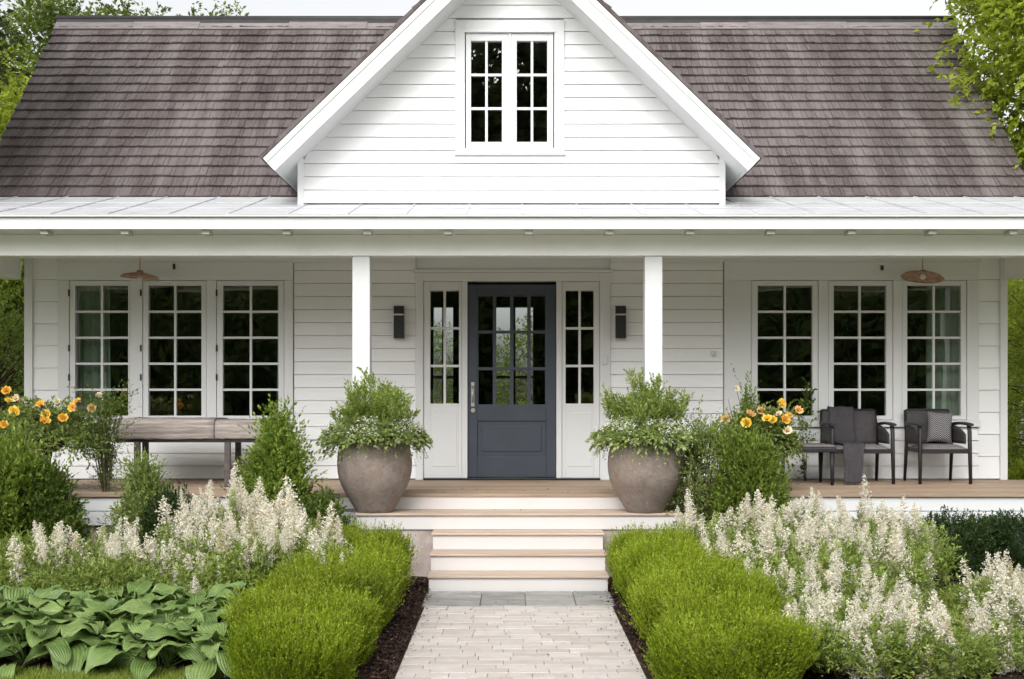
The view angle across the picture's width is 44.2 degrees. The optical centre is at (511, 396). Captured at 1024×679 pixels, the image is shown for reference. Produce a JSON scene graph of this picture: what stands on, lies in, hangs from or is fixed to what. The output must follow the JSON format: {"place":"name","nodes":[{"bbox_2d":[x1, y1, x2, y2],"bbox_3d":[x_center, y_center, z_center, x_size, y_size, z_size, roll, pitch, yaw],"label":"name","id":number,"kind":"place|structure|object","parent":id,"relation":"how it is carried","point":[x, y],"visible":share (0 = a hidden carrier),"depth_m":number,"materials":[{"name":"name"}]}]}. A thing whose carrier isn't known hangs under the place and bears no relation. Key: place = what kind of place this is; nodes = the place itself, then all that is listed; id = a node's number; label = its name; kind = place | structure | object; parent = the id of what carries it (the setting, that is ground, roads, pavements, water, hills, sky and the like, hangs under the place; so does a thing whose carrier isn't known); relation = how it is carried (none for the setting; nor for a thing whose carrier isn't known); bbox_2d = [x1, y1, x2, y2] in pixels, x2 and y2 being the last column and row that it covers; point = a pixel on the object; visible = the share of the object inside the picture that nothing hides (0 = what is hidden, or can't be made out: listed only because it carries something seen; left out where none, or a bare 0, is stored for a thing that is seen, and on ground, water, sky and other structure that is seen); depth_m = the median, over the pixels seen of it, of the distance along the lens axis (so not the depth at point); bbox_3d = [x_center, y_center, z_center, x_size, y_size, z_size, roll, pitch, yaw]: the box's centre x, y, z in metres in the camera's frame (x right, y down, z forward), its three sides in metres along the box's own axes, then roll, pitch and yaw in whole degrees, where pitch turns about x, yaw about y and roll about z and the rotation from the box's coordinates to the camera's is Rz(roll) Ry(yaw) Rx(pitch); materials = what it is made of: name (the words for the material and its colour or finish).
{"place":"outdoors","nodes":[
{"label":"outdoors","id":0,"kind":"place"},
{"bbox_2d":[0,0,1023,401],"label":"sky","id":1,"kind":"structure","parent":0,"point":[254,7],"materials":[{"name":"white"}]},
{"bbox_2d":[395,591,645,678],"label":"garden path","id":2,"kind":"structure","parent":0,"point":[506,634],"depth_m":8.45,"materials":[{"name":"grey stone"}]},
{"bbox_2d":[65,402,1013,678],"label":"lawn","id":3,"kind":"structure","parent":0,"point":[423,608],"depth_m":8.53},
{"bbox_2d":[0,280,23,419],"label":"bushy tree","id":4,"kind":"object","parent":3,"relation":"on","point":[14,331],"visible":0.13,"depth_m":18.03,"materials":[{"name":"green plant"}]},
{"bbox_2d":[0,43,33,361],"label":"garden tree","id":5,"kind":"object","parent":3,"relation":"on","point":[7,107],"visible":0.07,"depth_m":20.80,"materials":[{"name":"green plant"}]},
{"bbox_2d":[0,0,170,316],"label":"garden tree","id":6,"kind":"object","parent":3,"relation":"on","point":[44,22],"visible":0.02,"depth_m":26.08,"materials":[{"name":"green plant"}]},
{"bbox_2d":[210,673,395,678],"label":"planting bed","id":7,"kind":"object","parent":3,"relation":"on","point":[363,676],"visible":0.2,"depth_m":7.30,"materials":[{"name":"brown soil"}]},
{"bbox_2d":[220,601,370,678],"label":"box shrub","id":8,"kind":"object","parent":7,"relation":"on","point":[293,645],"visible":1,"depth_m":6.76,"materials":[{"name":"green plant"}]},
{"bbox_2d":[0,581,969,678],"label":"mown grass","id":9,"kind":"structure","parent":3,"relation":"on","point":[103,673],"depth_m":7.35,"materials":[{"name":"plant"}]},
{"bbox_2d":[0,576,1023,678],"bbox_3d":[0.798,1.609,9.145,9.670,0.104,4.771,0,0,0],"label":"bark mulch chips","id":10,"kind":"object","parent":3,"relation":"on","point":[406,629],"visible":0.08,"depth_m":8.49,"materials":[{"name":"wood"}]},
{"bbox_2d":[0,419,50,586],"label":"round shrub","id":11,"kind":"object","parent":10,"relation":"on","point":[18,458],"visible":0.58,"depth_m":10.76,"materials":[{"name":"plant"}]},
{"bbox_2d":[0,585,83,658],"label":"hosta","id":12,"kind":"object","parent":10,"relation":"on","point":[15,593],"visible":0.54,"depth_m":8.29,"materials":[{"name":"green plant"}]},
{"bbox_2d":[0,520,99,598],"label":"plume plant","id":13,"kind":"object","parent":10,"relation":"on","point":[20,559],"visible":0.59,"depth_m":9.15,"materials":[{"name":"white plant"}]},
{"bbox_2d":[0,609,106,678],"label":"hosta","id":14,"kind":"object","parent":10,"relation":"on","point":[58,648],"visible":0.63,"depth_m":7.55,"materials":[{"name":"green plant"}]},
{"bbox_2d":[11,451,96,547],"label":"dark shrub","id":15,"kind":"object","parent":10,"relation":"on","point":[59,503],"visible":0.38,"depth_m":10.86,"materials":[{"name":"plant"}]},
{"bbox_2d":[17,546,128,607],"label":"leafy perennial","id":16,"kind":"object","parent":10,"relation":"on","point":[44,581],"visible":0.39,"depth_m":8.89,"materials":[{"name":"green plant"}]},
{"bbox_2d":[0,591,157,673],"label":"hosta","id":17,"kind":"object","parent":10,"relation":"on","point":[77,659],"visible":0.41,"depth_m":7.74,"materials":[{"name":"green plant"}]},
{"bbox_2d":[37,517,143,584],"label":"plume plant","id":18,"kind":"object","parent":10,"relation":"on","point":[99,540],"visible":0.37,"depth_m":9.37,"materials":[{"name":"white plant"}]},
{"bbox_2d":[24,576,209,646],"bbox_3d":[-2.644,1.499,8.528,1.324,0.477,1.091,0,0,-22],"label":"hosta","id":19,"kind":"object","parent":10,"relation":"on","point":[139,588],"visible":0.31,"depth_m":8.65,"materials":[{"name":"green plant"}]},
{"bbox_2d":[61,550,184,599],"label":"leafy perennial","id":20,"kind":"object","parent":10,"relation":"on","point":[126,577],"visible":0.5,"depth_m":8.86,"materials":[{"name":"green plant"}]},
{"bbox_2d":[20,598,229,671],"bbox_3d":[-2.423,1.509,7.942,1.225,0.451,1.229,0,0,15],"label":"hosta","id":21,"kind":"object","parent":10,"relation":"on","point":[71,629],"visible":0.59,"depth_m":7.67,"materials":[{"name":"green plant"}]},
{"bbox_2d":[90,445,181,548],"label":"loose shrub","id":22,"kind":"object","parent":10,"relation":"on","point":[144,487],"visible":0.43,"depth_m":11.03,"materials":[{"name":"plant"}]},
{"bbox_2d":[94,515,195,597],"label":"plume plant","id":23,"kind":"object","parent":10,"relation":"on","point":[150,553],"visible":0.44,"depth_m":9.18,"materials":[{"name":"white plant"}]},
{"bbox_2d":[83,622,227,678],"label":"hosta","id":24,"kind":"object","parent":10,"relation":"on","point":[140,666],"visible":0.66,"depth_m":7.36,"materials":[{"name":"green plant"}]},
{"bbox_2d":[102,589,241,669],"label":"hosta","id":25,"kind":"object","parent":10,"relation":"on","point":[136,606],"visible":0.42,"depth_m":7.78,"materials":[{"name":"green plant"}]},
{"bbox_2d":[135,481,208,556],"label":"round shrub","id":26,"kind":"object","parent":10,"relation":"on","point":[150,519],"visible":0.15,"depth_m":10.65,"materials":[{"name":"green plant"}]},
{"bbox_2d":[131,610,235,678],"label":"hosta","id":27,"kind":"object","parent":10,"relation":"on","point":[206,669],"visible":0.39,"depth_m":7.34,"materials":[{"name":"green plant"}]},
{"bbox_2d":[128,581,245,639],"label":"hosta","id":28,"kind":"object","parent":10,"relation":"on","point":[215,590],"visible":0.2,"depth_m":8.63,"materials":[{"name":"green plant"}]},
{"bbox_2d":[147,479,248,554],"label":"plume plant","id":29,"kind":"object","parent":10,"relation":"on","point":[177,531],"visible":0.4,"depth_m":10.21,"materials":[{"name":"white plant"}]},
{"bbox_2d":[154,547,251,597],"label":"plume plant","id":30,"kind":"object","parent":10,"relation":"on","point":[198,581],"visible":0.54,"depth_m":9.07,"materials":[{"name":"white plant"}]},
{"bbox_2d":[171,503,261,586],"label":"plume plant","id":31,"kind":"object","parent":10,"relation":"on","point":[231,527],"visible":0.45,"depth_m":9.58,"materials":[{"name":"white plant"}]},
{"bbox_2d":[192,463,283,544],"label":"plume plant","id":32,"kind":"object","parent":10,"relation":"on","point":[235,499],"visible":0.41,"depth_m":10.08,"materials":[{"name":"white plant"}]},
{"bbox_2d":[200,512,301,591],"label":"plume plant","id":33,"kind":"object","parent":10,"relation":"on","point":[248,550],"visible":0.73,"depth_m":9.25,"materials":[{"name":"white plant"}]},
{"bbox_2d":[216,394,327,520],"bbox_3d":[-2.093,0.844,11.103,0.989,1.746,0.914,0,0,-23],"label":"upright shrub","id":34,"kind":"object","parent":10,"relation":"on","point":[276,457],"visible":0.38,"depth_m":10.98,"materials":[{"name":"plant"}]},
{"bbox_2d":[242,475,333,550],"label":"plume plant","id":35,"kind":"object","parent":10,"relation":"on","point":[297,517],"visible":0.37,"depth_m":9.88,"materials":[{"name":"white plant"}]},
{"bbox_2d":[209,575,386,665],"bbox_3d":[-1.260,1.367,7.745,1.059,0.552,0.843,0,0,29],"label":"box shrub","id":36,"kind":"object","parent":10,"relation":"on","point":[355,601],"visible":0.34,"depth_m":7.60,"materials":[{"name":"green plant"}]},
{"bbox_2d":[268,489,355,553],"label":"plume plant","id":37,"kind":"object","parent":10,"relation":"on","point":[337,529],"visible":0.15,"depth_m":9.76,"materials":[{"name":"white plant"}]},
{"bbox_2d":[284,484,356,533],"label":"round shrub","id":38,"kind":"object","parent":10,"relation":"on","point":[321,502],"visible":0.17,"depth_m":10.83,"materials":[{"name":"plant"}]},
{"bbox_2d":[246,555,398,637],"bbox_3d":[-1.258,1.361,8.402,0.940,0.566,1.155,0,0,33],"label":"box shrub","id":39,"kind":"object","parent":10,"relation":"on","point":[378,582],"visible":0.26,"depth_m":8.39,"materials":[{"name":"green plant"}]},
{"bbox_2d":[271,541,409,621],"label":"box shrub","id":40,"kind":"object","parent":10,"relation":"on","point":[392,566],"visible":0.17,"depth_m":8.95,"materials":[{"name":"green plant"}]},
{"bbox_2d":[293,531,416,603],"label":"box shrub","id":41,"kind":"object","parent":10,"relation":"on","point":[380,547],"visible":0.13,"depth_m":9.65,"materials":[{"name":"green plant"}]},
{"bbox_2d":[313,512,420,588],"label":"box shrub","id":42,"kind":"object","parent":10,"relation":"on","point":[394,536],"visible":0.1,"depth_m":10.28,"materials":[{"name":"green plant"}]},
{"bbox_2d":[0,0,1023,592],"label":"farmhouse","id":43,"kind":"object","parent":3,"relation":"on","point":[304,204],"visible":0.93,"depth_m":13.67,"materials":[{"name":"white"}]},
{"bbox_2d":[23,434,70,457],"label":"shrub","id":44,"kind":"object","parent":43,"relation":"on","point":[61,445],"visible":0.13,"depth_m":11.89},
{"bbox_2d":[0,386,121,469],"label":"rose bush","id":45,"kind":"object","parent":44,"relation":"in","point":[57,425],"visible":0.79,"depth_m":11.80,"materials":[{"name":"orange plant"}]},
{"bbox_2d":[79,286,110,415],"bbox_3d":[-4.604,-0.235,13.904,0.349,2.150,0.083,0,0,0],"label":"curtain","id":46,"kind":"object","parent":43,"relation":"hanging from","point":[89,323],"visible":0.4,"depth_m":13.91,"materials":[{"name":"fabric"}]},
{"bbox_2d":[70,281,129,419],"bbox_3d":[-4.470,-0.505,13.714,0.650,1.507,0.075,0,0,0],"label":"window","id":47,"kind":"structure","parent":43,"relation":"in","point":[73,284],"depth_m":13.68,"materials":[{"name":"white wood"}]},
{"bbox_2d":[64,377,147,491],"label":"slender shrub","id":48,"kind":"object","parent":43,"relation":"on","point":[105,476],"visible":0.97,"depth_m":11.90,"materials":[{"name":"plant"}]},
{"bbox_2d":[143,281,206,417],"bbox_3d":[-3.657,-0.505,13.714,0.687,1.507,0.075,0,0,0],"label":"window","id":49,"kind":"structure","parent":43,"relation":"in","point":[146,284],"depth_m":13.68,"materials":[{"name":"white wood"}]},
{"bbox_2d":[113,417,269,486],"bbox_3d":[-3.203,0.556,12.860,1.531,0.689,0.628,0,0,0],"label":"bench table","id":50,"kind":"object","parent":43,"relation":"on","point":[227,431],"visible":0.72,"depth_m":12.56,"materials":[{"name":"grey wood"}]},
{"bbox_2d":[217,281,283,418],"bbox_3d":[-2.836,-0.505,13.714,0.729,1.507,0.075,0,0,0],"label":"window","id":51,"kind":"structure","parent":43,"relation":"in","point":[220,284],"depth_m":13.68,"materials":[{"name":"white wood"}]},
{"bbox_2d":[337,441,411,512],"bbox_3d":[-1.251,0.692,11.490,0.680,0.712,0.680,0,0,0],"label":"clay pot","id":52,"kind":"object","parent":43,"relation":"on","point":[374,481],"visible":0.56,"depth_m":11.23,"materials":[{"name":"ceramic"}]},
{"bbox_2d":[316,366,432,465],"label":"pot plant","id":53,"kind":"object","parent":52,"relation":"in","point":[378,419],"visible":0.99,"depth_m":11.25,"materials":[{"name":"green plant"}]},
{"bbox_2d":[466,33,507,147],"bbox_3d":[-0.246,-3.018,12.476,0.418,1.130,0.075,0,0,0],"label":"window","id":54,"kind":"structure","parent":43,"relation":"in","point":[486,38],"depth_m":12.44,"materials":[{"name":"white wood"}]},
{"bbox_2d":[468,285,555,476],"bbox_3d":[-0.001,-0.173,13.693,0.956,2.091,0.109,0,0,0],"label":"front door","id":55,"kind":"structure","parent":43,"relation":"in","point":[505,440],"depth_m":13.70,"materials":[{"name":"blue wood"}]},
{"bbox_2d":[511,33,552,147],"bbox_3d":[0.199,-3.018,12.476,0.416,1.130,0.075,0,0,0],"label":"window","id":56,"kind":"structure","parent":43,"relation":"in","point":[531,38],"depth_m":12.44,"materials":[{"name":"white wood"}]},
{"bbox_2d":[608,439,682,512],"bbox_3d":[1.211,0.698,11.490,0.680,0.699,0.680,0,0,-25],"label":"clay pot","id":57,"kind":"object","parent":43,"relation":"on","point":[646,487],"visible":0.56,"depth_m":11.23,"materials":[{"name":"ceramic"}]},
{"bbox_2d":[584,366,702,467],"bbox_3d":[1.215,0.174,11.504,1.059,0.915,1.034,0,0,-17],"label":"pot plant","id":58,"kind":"object","parent":57,"relation":"in","point":[631,422],"visible":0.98,"depth_m":11.26,"materials":[{"name":"green plant"}]},
{"bbox_2d":[747,437,785,473],"bbox_3d":[2.386,0.639,12.000,0.480,0.522,0.480,0,0,0],"label":"urn planter","id":59,"kind":"object","parent":43,"relation":"on","point":[778,439],"visible":0.08,"depth_m":11.80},
{"bbox_2d":[712,386,808,467],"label":"rose bush","id":60,"kind":"object","parent":59,"relation":"in","point":[764,420],"visible":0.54,"depth_m":11.87,"materials":[{"name":"green plant"}]},
{"bbox_2d":[751,281,817,419],"bbox_3d":[2.957,-0.505,13.714,0.718,1.507,0.075,0,0,0],"label":"window","id":61,"kind":"structure","parent":43,"relation":"in","point":[754,284],"depth_m":13.68,"materials":[{"name":"white wood"}]},
{"bbox_2d":[819,409,896,483],"bbox_3d":[3.615,0.515,13.294,0.688,0.775,0.649,0,0,0],"label":"armchair","id":62,"kind":"object","parent":43,"relation":"on","point":[871,433],"visible":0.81,"depth_m":13.48,"materials":[{"name":"grey fabric"}]},
{"bbox_2d":[827,406,864,482],"bbox_3d":[3.525,0.493,13.244,0.280,0.784,0.732,0,0,0],"label":"throw blanket","id":63,"kind":"object","parent":62,"relation":"on","point":[841,418],"visible":0.98,"depth_m":13.20,"materials":[{"name":"fabric"}]},
{"bbox_2d":[828,281,892,419],"bbox_3d":[3.778,-0.505,13.714,0.697,1.507,0.075,0,0,0],"label":"window","id":64,"kind":"structure","parent":43,"relation":"in","point":[888,285],"depth_m":13.68,"materials":[{"name":"white wood"}]},
{"bbox_2d":[902,281,965,419],"bbox_3d":[4.578,-0.505,13.714,0.697,1.507,0.075,0,0,0],"label":"window","id":65,"kind":"structure","parent":43,"relation":"in","point":[962,284],"depth_m":13.68,"materials":[{"name":"white wood"}]},
{"bbox_2d":[903,409,973,483],"bbox_3d":[4.465,0.515,13.294,0.578,0.775,0.649,0,0,0],"label":"armchair","id":66,"kind":"object","parent":43,"relation":"on","point":[916,426],"visible":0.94,"depth_m":13.27,"materials":[{"name":"grey fabric"}]},
{"bbox_2d":[926,286,958,415],"bbox_3d":[4.788,-0.235,13.895,0.443,2.150,0.083,0,0,0],"label":"curtain","id":67,"kind":"object","parent":43,"relation":"hanging from","point":[946,325],"visible":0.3,"depth_m":13.90,"materials":[{"name":"fabric"}]},
{"bbox_2d":[496,310,532,403],"bbox_3d":[0.524,0.250,25.104,3.340,4.428,3.938,0,0,3],"label":"bushy tree","id":68,"kind":"object","parent":3,"relation":"on","point":[517,381],"visible":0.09,"depth_m":25.24,"materials":[{"name":"green plant"}]},
{"bbox_2d":[608,585,633,616],"bbox_3d":[1.768,1.618,10.127,1.965,0.025,1.546,0,0,0],"label":"planting bed","id":69,"kind":"object","parent":3,"relation":"on","point":[620,609],"visible":0.02,"depth_m":9.84,"materials":[{"name":"brown soil"}]},
{"bbox_2d":[602,518,699,595],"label":"box shrub","id":70,"kind":"object","parent":69,"relation":"on","point":[628,534],"visible":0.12,"depth_m":10.28,"materials":[{"name":"green plant"}]},
{"bbox_2d":[608,532,730,607],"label":"box shrub","id":71,"kind":"object","parent":69,"relation":"on","point":[634,554],"visible":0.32,"depth_m":9.54,"materials":[{"name":"green plant"}]},
{"bbox_2d":[664,487,737,550],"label":"plume plant","id":72,"kind":"object","parent":69,"relation":"on","point":[703,534],"visible":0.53,"depth_m":10.52,"materials":[{"name":"white plant"}]},
{"bbox_2d":[707,489,801,544],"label":"plume plant","id":73,"kind":"object","parent":69,"relation":"on","point":[743,521],"visible":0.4,"depth_m":10.53,"materials":[{"name":"white plant"}]},
{"bbox_2d":[741,508,833,568],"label":"plume plant","id":74,"kind":"object","parent":69,"relation":"on","point":[783,546],"visible":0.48,"depth_m":9.58,"materials":[{"name":"white plant"}]},
{"bbox_2d":[767,487,841,542],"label":"plume plant","id":75,"kind":"object","parent":69,"relation":"on","point":[815,512],"visible":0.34,"depth_m":10.64,"materials":[{"name":"white plant"}]},
{"bbox_2d":[793,507,900,576],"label":"plume plant","id":76,"kind":"object","parent":69,"relation":"on","point":[844,536],"visible":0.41,"depth_m":9.62,"materials":[{"name":"white plant"}]},
{"bbox_2d":[810,474,903,546],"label":"plume plant","id":77,"kind":"object","parent":69,"relation":"on","point":[866,517],"visible":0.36,"depth_m":10.62,"materials":[{"name":"white plant"}]},
{"bbox_2d":[845,519,950,601],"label":"plume plant","id":78,"kind":"object","parent":69,"relation":"on","point":[913,572],"visible":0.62,"depth_m":9.59,"materials":[{"name":"white plant"}]},
{"bbox_2d":[874,495,968,588],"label":"plume plant","id":79,"kind":"object","parent":69,"relation":"on","point":[928,536],"visible":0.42,"depth_m":10.48,"materials":[{"name":"green plant"}]},
{"bbox_2d":[618,617,1023,678],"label":"planting bed","id":80,"kind":"object","parent":3,"relation":"on","point":[828,675],"visible":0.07,"depth_m":7.41,"materials":[{"name":"brown soil"}]},
{"bbox_2d":[625,546,746,602],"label":"box shrub","id":81,"kind":"object","parent":80,"relation":"on","point":[723,562],"visible":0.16,"depth_m":8.92,"materials":[{"name":"green plant"}]},
{"bbox_2d":[617,558,789,640],"bbox_3d":[1.269,1.357,8.302,1.155,0.572,0.858,0,0,10],"label":"box shrub","id":82,"kind":"object","parent":80,"relation":"on","point":[646,602],"visible":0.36,"depth_m":8.21,"materials":[{"name":"green plant"}]},
{"bbox_2d":[655,570,784,625],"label":"box shrub","id":83,"kind":"object","parent":80,"relation":"on","point":[674,603],"visible":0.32,"depth_m":7.62,"materials":[{"name":"green plant"}]},
{"bbox_2d":[637,602,822,678],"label":"box shrub","id":84,"kind":"object","parent":80,"relation":"on","point":[758,646],"visible":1,"depth_m":6.78,"materials":[{"name":"green plant"}]},
{"bbox_2d":[701,515,782,572],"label":"plume plant","id":85,"kind":"object","parent":80,"relation":"on","point":[724,547],"visible":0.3,"depth_m":9.50,"materials":[{"name":"white plant"}]},
{"bbox_2d":[735,546,834,603],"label":"plume plant","id":86,"kind":"object","parent":80,"relation":"on","point":[792,588],"visible":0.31,"depth_m":8.60,"materials":[{"name":"white plant"}]},
{"bbox_2d":[766,586,870,676],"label":"plume plant","id":87,"kind":"object","parent":80,"relation":"on","point":[825,621],"visible":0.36,"depth_m":7.26,"materials":[{"name":"white plant"}]},
{"bbox_2d":[778,566,867,622],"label":"plume plant","id":88,"kind":"object","parent":80,"relation":"on","point":[803,605],"visible":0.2,"depth_m":7.89,"materials":[{"name":"white plant"}]},
{"bbox_2d":[772,539,885,602],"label":"leafy perennial","id":89,"kind":"object","parent":80,"relation":"on","point":[824,558],"visible":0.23,"depth_m":9.13,"materials":[{"name":"green plant"}]},
{"bbox_2d":[785,548,891,607],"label":"plume plant","id":90,"kind":"object","parent":80,"relation":"on","point":[838,579],"visible":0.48,"depth_m":8.65,"materials":[{"name":"white plant"}]},
{"bbox_2d":[805,598,919,678],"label":"plume plant","id":91,"kind":"object","parent":80,"relation":"on","point":[862,658],"visible":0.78,"depth_m":7.04,"materials":[{"name":"white plant"}]},
{"bbox_2d":[840,592,944,678],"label":"plume plant","id":92,"kind":"object","parent":80,"relation":"on","point":[872,615],"visible":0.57,"depth_m":7.21,"materials":[{"name":"white plant"}]},
{"bbox_2d":[865,599,1000,678],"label":"plume plant","id":93,"kind":"object","parent":80,"relation":"on","point":[954,673],"visible":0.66,"depth_m":7.04,"materials":[{"name":"white plant"}]},
{"bbox_2d":[910,626,1006,678],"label":"leafy perennial","id":94,"kind":"object","parent":80,"relation":"on","point":[988,656],"visible":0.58,"depth_m":7.03,"materials":[{"name":"green plant"}]},
{"bbox_2d":[933,592,1023,674],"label":"plume plant","id":95,"kind":"object","parent":80,"relation":"on","point":[998,634],"visible":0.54,"depth_m":7.41,"materials":[{"name":"white plant"}]},
{"bbox_2d":[940,549,1023,628],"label":"plume plant","id":96,"kind":"object","parent":80,"relation":"on","point":[979,587],"visible":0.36,"depth_m":8.47,"materials":[{"name":"white plant"}]},
{"bbox_2d":[967,567,1023,655],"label":"plume plant","id":97,"kind":"object","parent":80,"relation":"on","point":[1015,606],"visible":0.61,"depth_m":7.88,"materials":[{"name":"white plant"}]},
{"bbox_2d":[913,0,1023,214],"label":"garden tree","id":98,"kind":"object","parent":3,"relation":"on","point":[1004,26],"visible":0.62,"depth_m":14.60,"materials":[{"name":"green plant"}]},
{"bbox_2d":[1008,279,1023,476],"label":"bushy tree","id":99,"kind":"object","parent":3,"relation":"on","point":[1017,341],"visible":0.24,"depth_m":19.33,"materials":[{"name":"green plant"}]},
{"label":"planting bed","id":100,"kind":"structure","parent":3,"relation":"on","visible":0},
{"bbox_2d":[663,394,742,533],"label":"airy shrub","id":101,"kind":"object","parent":100,"relation":"on","point":[704,433],"visible":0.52,"depth_m":11.40,"materials":[{"name":"plant"}]},
{"bbox_2d":[697,412,798,529],"bbox_3d":[2.103,0.915,11.270,0.939,1.558,1.040,0,0,33],"label":"upright shrub","id":102,"kind":"object","parent":100,"relation":"on","point":[752,461],"visible":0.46,"depth_m":11.11,"materials":[{"name":"plant"}]},
{"bbox_2d":[921,504,1006,580],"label":"dark shrub","id":103,"kind":"object","parent":100,"relation":"on","point":[976,539],"visible":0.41,"depth_m":11.08,"materials":[{"name":"green plant"}]},
{"bbox_2d":[983,507,1023,575],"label":"dark shrub","id":104,"kind":"object","parent":100,"relation":"on","point":[1013,533],"visible":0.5,"depth_m":11.13,"materials":[{"name":"green plant"}]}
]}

